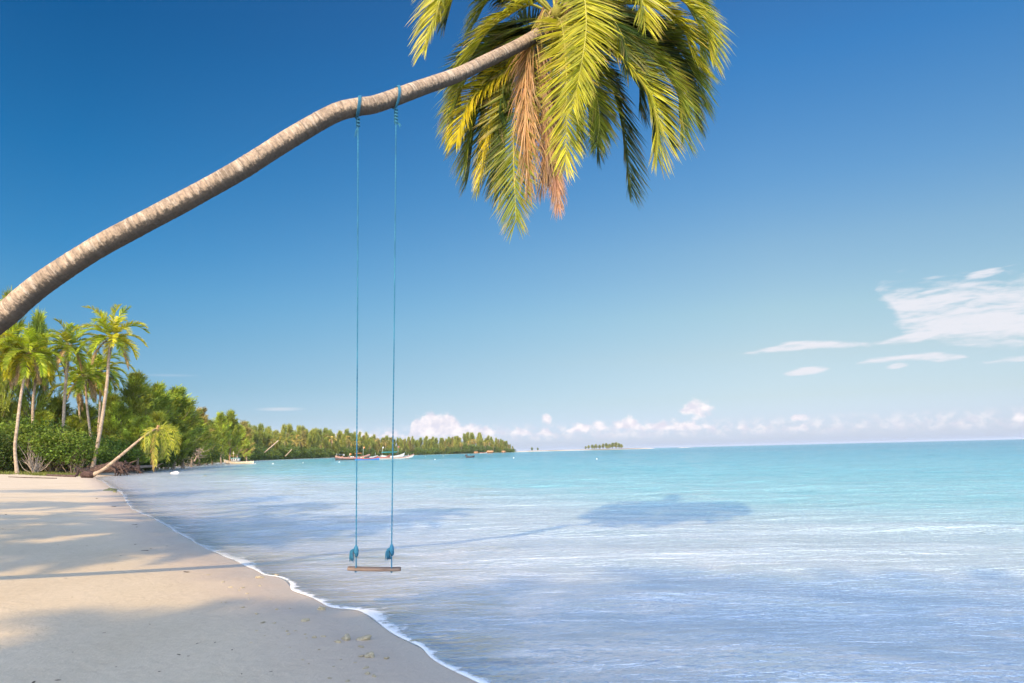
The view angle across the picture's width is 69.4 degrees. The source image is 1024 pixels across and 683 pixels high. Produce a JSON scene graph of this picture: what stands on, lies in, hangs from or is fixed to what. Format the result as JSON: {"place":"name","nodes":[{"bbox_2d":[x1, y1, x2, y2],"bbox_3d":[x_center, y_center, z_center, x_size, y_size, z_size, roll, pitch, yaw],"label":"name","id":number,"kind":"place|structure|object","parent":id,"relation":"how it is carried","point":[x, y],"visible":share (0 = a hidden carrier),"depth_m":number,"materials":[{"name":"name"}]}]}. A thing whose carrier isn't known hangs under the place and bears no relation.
{"place":"outdoors","nodes":[
{"label":"outdoors","id":0,"kind":"place"},
{"bbox_2d":[0,447,1023,682],"bbox_3d":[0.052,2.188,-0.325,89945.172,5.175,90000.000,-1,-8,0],"label":"ground","id":1,"kind":"structure","parent":0,"point":[74,585],"depth_m":8.26,"materials":[{"name":"beige sand"}]},
{"bbox_2d":[0,285,26,426],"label":"sea pine","id":2,"kind":"object","parent":1,"relation":"on","point":[9,405],"visible":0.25,"depth_m":112.31,"materials":[{"name":"green plant"}]},
{"bbox_2d":[0,422,31,469],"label":"shrub","id":3,"kind":"object","parent":1,"relation":"on","point":[18,441],"visible":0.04,"depth_m":94.68,"materials":[{"name":"green plant"}]},
{"bbox_2d":[0,429,34,470],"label":"shrub","id":4,"kind":"object","parent":1,"relation":"on","point":[6,451],"visible":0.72,"depth_m":89.21,"materials":[{"name":"green plant"}]},
{"bbox_2d":[8,402,30,421],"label":"sea pine","id":5,"kind":"object","parent":1,"relation":"on","point":[15,411],"visible":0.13,"depth_m":119.08,"materials":[{"name":"green plant"}]},
{"bbox_2d":[0,322,40,389],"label":"coconut palm","id":6,"kind":"object","parent":1,"relation":"on","point":[12,331],"visible":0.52,"depth_m":89.16,"materials":[{"name":"green plant"}]},
{"bbox_2d":[18,440,51,472],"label":"bare bush","id":7,"kind":"object","parent":1,"relation":"on","point":[35,467],"visible":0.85,"depth_m":88.99,"materials":[{"name":"grey plant"}]},
{"bbox_2d":[12,308,59,423],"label":"sea pine","id":8,"kind":"object","parent":1,"relation":"on","point":[40,326],"visible":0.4,"depth_m":118.35,"materials":[{"name":"green plant"}]},
{"bbox_2d":[10,339,64,422],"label":"coconut palm","id":9,"kind":"object","parent":1,"relation":"on","point":[51,380],"visible":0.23,"depth_m":99.16,"materials":[{"name":"green plant"}]},
{"bbox_2d":[0,328,77,473],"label":"coconut palm","id":10,"kind":"object","parent":1,"relation":"on","point":[36,355],"visible":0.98,"depth_m":88.75,"materials":[{"name":"green plant"}]},
{"bbox_2d":[0,414,79,470],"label":"shrub","id":11,"kind":"object","parent":1,"relation":"on","point":[24,428],"visible":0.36,"depth_m":92.59,"materials":[{"name":"green plant"}]},
{"bbox_2d":[21,409,58,430],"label":"sea pine","id":12,"kind":"object","parent":1,"relation":"on","point":[43,414],"visible":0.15,"depth_m":115.07,"materials":[{"name":"green plant"}]},
{"bbox_2d":[0,469,81,476],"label":"beach grass","id":13,"kind":"structure","parent":1,"relation":"on","point":[40,473],"depth_m":85.82,"materials":[{"name":"green plant"}]},
{"bbox_2d":[7,429,90,470],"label":"shrub","id":14,"kind":"object","parent":1,"relation":"on","point":[42,465],"visible":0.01,"depth_m":102.32,"materials":[{"name":"green plant"}]},
{"bbox_2d":[11,423,96,472],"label":"shrub","id":15,"kind":"object","parent":1,"relation":"on","point":[36,443],"visible":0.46,"depth_m":90.54,"materials":[{"name":"green plant"}]},
{"bbox_2d":[18,425,94,470],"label":"shrub","id":16,"kind":"object","parent":1,"relation":"on","point":[51,443],"visible":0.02,"depth_m":94.32,"materials":[{"name":"green plant"}]},
{"bbox_2d":[42,396,77,427],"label":"sea pine","id":17,"kind":"object","parent":1,"relation":"on","point":[59,409],"visible":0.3,"depth_m":121.34,"materials":[{"name":"green plant"}]},
{"bbox_2d":[46,466,79,476],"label":"driftwood log","id":18,"kind":"object","parent":1,"relation":"on","point":[70,475],"visible":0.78,"depth_m":81.07,"materials":[{"name":"brown wood"}]},
{"bbox_2d":[42,318,102,471],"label":"coconut palm","id":19,"kind":"object","parent":1,"relation":"on","point":[67,335],"visible":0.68,"depth_m":97.40,"materials":[{"name":"green plant"}]},
{"bbox_2d":[47,367,98,416],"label":"coconut palm","id":20,"kind":"object","parent":1,"relation":"on","point":[79,399],"visible":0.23,"depth_m":119.65,"materials":[{"name":"green plant"}]},
{"bbox_2d":[31,431,116,472],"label":"shrub","id":21,"kind":"object","parent":1,"relation":"on","point":[89,454],"visible":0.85,"depth_m":89.93,"materials":[{"name":"green plant"}]},
{"bbox_2d":[53,415,96,436],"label":"sea pine","id":22,"kind":"object","parent":1,"relation":"on","point":[76,422],"visible":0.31,"depth_m":111.36,"materials":[{"name":"green plant"}]},
{"bbox_2d":[67,456,89,472],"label":"bare bush","id":23,"kind":"object","parent":1,"relation":"on","point":[82,465],"visible":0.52,"depth_m":90.62,"materials":[{"name":"grey plant"}]},
{"bbox_2d":[51,432,120,470],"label":"shrub","id":24,"kind":"object","parent":1,"relation":"on","point":[86,437],"visible":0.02,"depth_m":105.14,"materials":[{"name":"green plant"}]},
{"bbox_2d":[59,354,117,436],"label":"coconut palm","id":25,"kind":"object","parent":1,"relation":"on","point":[85,379],"visible":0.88,"depth_m":110.03,"materials":[{"name":"green plant"}]},
{"bbox_2d":[70,403,110,437],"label":"sea pine","id":26,"kind":"object","parent":1,"relation":"on","point":[92,412],"visible":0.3,"depth_m":123.15,"materials":[{"name":"green plant"}]},
{"bbox_2d":[61,434,121,466],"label":"shrub","id":27,"kind":"object","parent":1,"relation":"on","point":[110,456],"visible":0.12,"depth_m":97.26,"materials":[{"name":"green plant"}]},
{"bbox_2d":[68,352,135,434],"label":"coconut palm","id":28,"kind":"object","parent":1,"relation":"on","point":[114,371],"visible":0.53,"depth_m":116.26,"materials":[{"name":"green plant"}]},
{"bbox_2d":[77,460,130,475],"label":"driftwood log","id":29,"kind":"object","parent":1,"relation":"on","point":[118,467],"visible":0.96,"depth_m":89.12,"materials":[{"name":"brown wood"}]},
{"bbox_2d":[92,392,120,433],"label":"sea pine","id":30,"kind":"object","parent":1,"relation":"on","point":[111,398],"visible":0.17,"depth_m":128.99,"materials":[{"name":"green plant"}]},
{"bbox_2d":[72,303,149,467],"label":"coconut palm","id":31,"kind":"object","parent":1,"relation":"on","point":[115,339],"visible":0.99,"depth_m":92.46,"materials":[{"name":"green plant"}]},
{"bbox_2d":[92,400,141,437],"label":"sea pine","id":32,"kind":"object","parent":1,"relation":"on","point":[118,418],"visible":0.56,"depth_m":116.59,"materials":[{"name":"green plant"}]},
{"bbox_2d":[88,433,147,472],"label":"shrub","id":33,"kind":"object","parent":1,"relation":"on","point":[133,452],"visible":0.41,"depth_m":103.04,"materials":[{"name":"green plant"}]},
{"bbox_2d":[80,421,180,477],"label":"coconut palm","id":34,"kind":"object","parent":1,"relation":"on","point":[92,474],"visible":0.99,"depth_m":78.99,"materials":[{"name":"green plant"}]},
{"bbox_2d":[94,370,167,428],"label":"sea pine","id":35,"kind":"object","parent":1,"relation":"on","point":[136,397],"visible":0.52,"depth_m":121.55,"materials":[{"name":"green plant"}]},
{"bbox_2d":[103,432,160,466],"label":"shrub","id":36,"kind":"object","parent":1,"relation":"on","point":[118,437],"visible":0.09,"depth_m":108.41,"materials":[{"name":"green plant"}]},
{"bbox_2d":[124,460,140,472],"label":"tree stump","id":37,"kind":"object","parent":1,"relation":"on","point":[131,467],"visible":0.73,"depth_m":90.69,"materials":[{"name":"brown wood"}]},
{"bbox_2d":[110,435,163,470],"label":"shrub","id":38,"kind":"object","parent":1,"relation":"on","point":[144,463],"visible":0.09,"depth_m":116.37,"materials":[{"name":"green plant"}]},
{"bbox_2d":[108,415,167,472],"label":"sea pine","id":39,"kind":"object","parent":1,"relation":"on","point":[136,432],"visible":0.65,"depth_m":106.91,"materials":[{"name":"green plant"}]},
{"bbox_2d":[128,381,180,470],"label":"sea pine","id":40,"kind":"object","parent":1,"relation":"on","point":[159,390],"visible":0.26,"depth_m":129.06,"materials":[{"name":"green plant"}]},
{"bbox_2d":[142,436,184,470],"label":"shrub","id":41,"kind":"object","parent":1,"relation":"on","point":[164,463],"visible":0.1,"depth_m":126.67,"materials":[{"name":"green plant"}]},
{"bbox_2d":[145,411,185,470],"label":"sea pine","id":42,"kind":"object","parent":1,"relation":"on","point":[158,417],"visible":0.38,"depth_m":116.88,"materials":[{"name":"green plant"}]},
{"bbox_2d":[157,440,197,468],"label":"shrub","id":43,"kind":"object","parent":1,"relation":"on","point":[185,461],"visible":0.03,"depth_m":148.85,"materials":[{"name":"green plant"}]},
{"bbox_2d":[164,419,203,468],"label":"sea pine","id":44,"kind":"object","parent":1,"relation":"on","point":[181,425],"visible":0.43,"depth_m":130.81,"materials":[{"name":"green plant"}]},
{"bbox_2d":[164,383,211,468],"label":"sea pine","id":45,"kind":"object","parent":1,"relation":"on","point":[184,414],"visible":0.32,"depth_m":140.92,"materials":[{"name":"green plant"}]},
{"bbox_2d":[176,451,210,465],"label":"shrub","id":46,"kind":"object","parent":1,"relation":"on","point":[197,460],"visible":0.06,"depth_m":183.61,"materials":[{"name":"green plant"}]},
{"bbox_2d":[184,436,206,466],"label":"bare bush","id":47,"kind":"object","parent":1,"relation":"on","point":[198,452],"visible":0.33,"depth_m":163.57,"materials":[{"name":"grey plant"}]},
{"bbox_2d":[180,399,213,467],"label":"sea pine","id":48,"kind":"object","parent":1,"relation":"on","point":[194,446],"visible":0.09,"depth_m":149.17,"materials":[{"name":"green plant"}]},
{"bbox_2d":[190,419,221,466],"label":"sea pine","id":49,"kind":"object","parent":1,"relation":"on","point":[205,449],"visible":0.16,"depth_m":170.07,"materials":[{"name":"green plant"}]},
{"bbox_2d":[196,406,215,465],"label":"sea pine","id":50,"kind":"object","parent":1,"relation":"on","point":[203,414],"visible":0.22,"depth_m":189.16,"materials":[{"name":"green plant"}]},
{"bbox_2d":[193,440,227,464],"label":"shrub","id":51,"kind":"object","parent":1,"relation":"on","point":[213,455],"visible":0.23,"depth_m":202.36,"materials":[{"name":"green plant"}]},
{"bbox_2d":[206,419,225,464],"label":"sea pine","id":52,"kind":"object","parent":1,"relation":"on","point":[216,434],"visible":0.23,"depth_m":213.60,"materials":[{"name":"green plant"}]},
{"bbox_2d":[211,428,226,463],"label":"sea pine","id":53,"kind":"object","parent":1,"relation":"on","point":[216,429],"visible":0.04,"depth_m":223.24,"materials":[{"name":"green plant"}]},
{"bbox_2d":[212,411,233,463],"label":"sea pine","id":54,"kind":"object","parent":1,"relation":"on","point":[221,422],"visible":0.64,"depth_m":238.60,"materials":[{"name":"green plant"}]},
{"bbox_2d":[220,409,244,460],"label":"sea pine","id":55,"kind":"object","parent":1,"relation":"on","point":[231,415],"visible":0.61,"depth_m":247.94,"materials":[{"name":"green plant"}]},
{"bbox_2d":[221,425,256,457],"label":"sea pine","id":56,"kind":"object","parent":1,"relation":"on","point":[242,445],"visible":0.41,"depth_m":287.75,"materials":[{"name":"green plant"}]},
{"bbox_2d":[228,446,256,460],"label":"leafy tree","id":57,"kind":"object","parent":1,"relation":"on","point":[241,457],"visible":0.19,"depth_m":359.62,"materials":[{"name":"green plant"}]},
{"bbox_2d":[239,427,254,460],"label":"sea pine","id":58,"kind":"object","parent":1,"relation":"on","point":[248,429],"visible":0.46,"depth_m":316.44,"materials":[{"name":"green plant"}]},
{"bbox_2d":[249,445,263,460],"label":"leafy tree","id":59,"kind":"object","parent":1,"relation":"on","point":[258,454],"visible":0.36,"depth_m":401.58,"materials":[{"name":"green plant"}]},
{"bbox_2d":[253,431,259,447],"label":"sea pine","id":60,"kind":"object","parent":1,"relation":"on","point":[256,438],"visible":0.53,"depth_m":431.95,"materials":[{"name":"green plant"}]},
{"bbox_2d":[255,447,266,460],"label":"leafy tree","id":61,"kind":"object","parent":1,"relation":"on","point":[265,454],"visible":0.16,"depth_m":409.69,"materials":[{"name":"green plant"}]},
{"bbox_2d":[6,449,516,469],"bbox_3d":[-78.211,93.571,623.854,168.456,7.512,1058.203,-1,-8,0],"label":"undergrowth","id":62,"kind":"object","parent":1,"relation":"on","point":[334,455],"visible":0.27,"depth_m":592.48,"materials":[{"name":"green plant"}]},
{"bbox_2d":[257,422,265,433],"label":"sea pine","id":63,"kind":"object","parent":1,"relation":"on","point":[261,427],"visible":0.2,"depth_m":471.35,"materials":[{"name":"green plant"}]},
{"bbox_2d":[259,431,270,448],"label":"sea pine","id":64,"kind":"object","parent":1,"relation":"on","point":[263,437],"visible":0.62,"depth_m":453.88,"materials":[{"name":"green plant"}]},
{"bbox_2d":[255,447,275,459],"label":"leafy tree","id":65,"kind":"object","parent":1,"relation":"on","point":[270,453],"visible":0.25,"depth_m":430.47,"materials":[{"name":"green plant"}]},
{"bbox_2d":[265,434,272,448],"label":"sea pine","id":66,"kind":"object","parent":1,"relation":"on","point":[269,436],"visible":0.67,"depth_m":458.28,"materials":[{"name":"green plant"}]},
{"bbox_2d":[263,446,281,458],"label":"leafy tree","id":67,"kind":"object","parent":1,"relation":"on","point":[274,451],"visible":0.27,"depth_m":451.07,"materials":[{"name":"green plant"}]},
{"bbox_2d":[279,424,288,436],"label":"sea pine","id":68,"kind":"object","parent":1,"relation":"on","point":[283,427],"visible":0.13,"depth_m":549.33,"materials":[{"name":"green plant"}]},
{"bbox_2d":[273,443,297,458],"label":"leafy tree","id":69,"kind":"object","parent":1,"relation":"on","point":[285,449],"visible":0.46,"depth_m":477.23,"materials":[{"name":"green plant"}]},
{"bbox_2d":[285,423,292,434],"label":"sea pine","id":70,"kind":"object","parent":1,"relation":"on","point":[289,429],"visible":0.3,"depth_m":562.16,"materials":[{"name":"green plant"}]},
{"bbox_2d":[279,444,302,458],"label":"leafy tree","id":71,"kind":"object","parent":1,"relation":"on","point":[295,453],"visible":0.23,"depth_m":487.75,"materials":[{"name":"green plant"}]},
{"bbox_2d":[300,430,307,448],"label":"sea pine","id":72,"kind":"object","parent":1,"relation":"on","point":[303,434],"visible":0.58,"depth_m":547.16,"materials":[{"name":"green plant"}]},
{"bbox_2d":[298,445,310,458],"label":"leafy tree","id":73,"kind":"object","parent":1,"relation":"on","point":[307,452],"visible":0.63,"depth_m":519.56,"materials":[{"name":"green plant"}]},
{"bbox_2d":[306,436,310,448],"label":"sea pine","id":74,"kind":"object","parent":1,"relation":"on","point":[308,442],"visible":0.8,"depth_m":545.92,"materials":[{"name":"green plant"}]},
{"bbox_2d":[306,430,316,448],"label":"sea pine","id":75,"kind":"object","parent":1,"relation":"on","point":[315,440],"visible":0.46,"depth_m":560.19,"materials":[{"name":"green plant"}]},
{"bbox_2d":[308,428,317,446],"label":"sea pine","id":76,"kind":"object","parent":1,"relation":"on","point":[313,436],"visible":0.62,"depth_m":562.24,"materials":[{"name":"green plant"}]},
{"bbox_2d":[311,446,325,457],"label":"leafy tree","id":77,"kind":"object","parent":1,"relation":"on","point":[317,448],"visible":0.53,"depth_m":543.06,"materials":[{"name":"green plant"}]},
{"bbox_2d":[310,446,326,457],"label":"leafy tree","id":78,"kind":"object","parent":1,"relation":"on","point":[319,451],"visible":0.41,"depth_m":543.44,"materials":[{"name":"green plant"}]},
{"bbox_2d":[316,433,322,448],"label":"sea pine","id":79,"kind":"object","parent":1,"relation":"on","point":[318,437],"visible":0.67,"depth_m":568.43,"materials":[{"name":"green plant"}]},
{"bbox_2d":[322,438,327,449],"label":"sea pine","id":80,"kind":"object","parent":1,"relation":"on","point":[325,441],"visible":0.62,"depth_m":583.82,"materials":[{"name":"green plant"}]},
{"bbox_2d":[324,448,335,455],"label":"leafy tree","id":81,"kind":"object","parent":1,"relation":"on","point":[329,452],"visible":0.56,"depth_m":572.31,"materials":[{"name":"green plant"}]},
{"bbox_2d":[337,431,345,447],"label":"sea pine","id":82,"kind":"object","parent":1,"relation":"on","point":[339,435],"visible":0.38,"depth_m":630.36,"materials":[{"name":"green plant"}]},
{"bbox_2d":[334,445,350,455],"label":"leafy tree","id":83,"kind":"object","parent":1,"relation":"on","point":[346,451],"visible":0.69,"depth_m":598.07,"materials":[{"name":"green plant"}]},
{"bbox_2d":[339,434,347,450],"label":"sea pine","id":84,"kind":"object","parent":1,"relation":"on","point":[342,441],"visible":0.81,"depth_m":611.80,"materials":[{"name":"green plant"}]},
{"bbox_2d":[341,633,349,640],"bbox_3d":[-1.615,2.887,7.193,0.080,0.072,0.158,2,-9,-22],"label":"coral stone","id":85,"kind":"object","parent":1,"relation":"on","point":[345,637],"visible":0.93,"depth_m":7.15,"materials":[{"name":"beige stone"}]},
{"bbox_2d":[346,446,355,456],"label":"leafy tree","id":86,"kind":"object","parent":1,"relation":"on","point":[352,450],"visible":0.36,"depth_m":613.76,"materials":[{"name":"green plant"}]},
{"bbox_2d":[353,445,366,454],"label":"leafy tree","id":87,"kind":"object","parent":1,"relation":"on","point":[364,450],"visible":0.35,"depth_m":648.81,"materials":[{"name":"green plant"}]},
{"bbox_2d":[356,634,371,640],"bbox_3d":[-1.442,2.888,7.197,0.146,0.060,0.096,-1,-8,0],"label":"coral stone","id":88,"kind":"object","parent":1,"relation":"on","point":[365,637],"visible":1,"depth_m":7.17,"materials":[{"name":"beige stone"}]},
{"bbox_2d":[0,0,735,334],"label":"coconut palm","id":89,"kind":"object","parent":1,"relation":"on","point":[504,55],"visible":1,"depth_m":11.08,"materials":[{"name":"green plant"}]},
{"bbox_2d":[347,85,400,572],"bbox_3d":[-1.702,-0.335,9.245,0.658,6.231,0.347,1,-9,-17],"label":"rope swing","id":90,"kind":"object","parent":89,"relation":"hanging from","point":[355,552],"visible":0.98,"depth_m":9.07,"materials":[{"name":"blue fabric"}]},
{"bbox_2d":[364,651,374,657],"bbox_3d":[-1.259,2.779,6.553,0.092,0.060,0.102,-1,-8,-6],"label":"coral stone","id":91,"kind":"object","parent":1,"relation":"on","point":[369,654],"visible":0.99,"depth_m":6.52,"materials":[{"name":"beige stone"}]},
{"bbox_2d":[383,448,391,454],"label":"leafy tree","id":92,"kind":"object","parent":1,"relation":"on","point":[387,450],"visible":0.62,"depth_m":725.04,"materials":[{"name":"green plant"}]},
{"bbox_2d":[442,447,455,453],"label":"leafy tree","id":93,"kind":"object","parent":1,"relation":"on","point":[452,450],"visible":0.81,"depth_m":913.93,"materials":[{"name":"green plant"}]},
{"bbox_2d":[450,447,461,452],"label":"leafy tree","id":94,"kind":"object","parent":1,"relation":"on","point":[458,450],"visible":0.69,"depth_m":930.15,"materials":[{"name":"green plant"}]},
{"bbox_2d":[458,442,470,451],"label":"leafy tree","id":95,"kind":"object","parent":1,"relation":"on","point":[463,445],"visible":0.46,"depth_m":961.21,"materials":[{"name":"green plant"}]},
{"bbox_2d":[0,0,1023,450],"label":"sky","id":96,"kind":"structure","parent":0,"point":[840,259],"materials":[{"name":"blue"}]},
{"bbox_2d":[96,439,1023,682],"bbox_3d":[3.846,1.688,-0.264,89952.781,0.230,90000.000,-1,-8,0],"label":"sea water","id":97,"kind":"structure","parent":0,"point":[918,536],"depth_m":13.40,"materials":[{"name":"blue liquid"}]},
{"bbox_2d":[140,463,161,468],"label":"fishing boat","id":98,"kind":"object","parent":97,"relation":"on","point":[146,466],"visible":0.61,"depth_m":111.62,"materials":[{"name":"grey wood"}]},
{"bbox_2d":[224,451,253,463],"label":"fishing boat","id":99,"kind":"object","parent":97,"relation":"on","point":[235,460],"visible":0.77,"depth_m":211.87,"materials":[{"name":"beige paint"}]},
{"bbox_2d":[334,453,369,459],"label":"longtail boat","id":100,"kind":"object","parent":97,"relation":"on","point":[349,457],"visible":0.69,"depth_m":264.21,"materials":[{"name":"white paint"}]},
{"bbox_2d":[246,565,487,682],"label":"wave foam","id":101,"kind":"object","parent":97,"relation":"on","point":[374,614],"visible":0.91,"depth_m":7.78,"materials":[{"name":"white"}]},
{"bbox_2d":[355,457,379,459],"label":"longtail boat","id":102,"kind":"object","parent":97,"relation":"on","point":[364,458],"visible":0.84,"depth_m":258.38,"materials":[{"name":"blue paint"}]},
{"bbox_2d":[381,446,404,457],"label":"longtail boat","id":103,"kind":"object","parent":97,"relation":"on","point":[400,455],"visible":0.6,"depth_m":340.45,"materials":[{"name":"white paint"}]},
{"bbox_2d":[379,454,413,459],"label":"longtail boat","id":104,"kind":"object","parent":97,"relation":"on","point":[405,457],"visible":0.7,"depth_m":261.27,"materials":[{"name":"white paint"}]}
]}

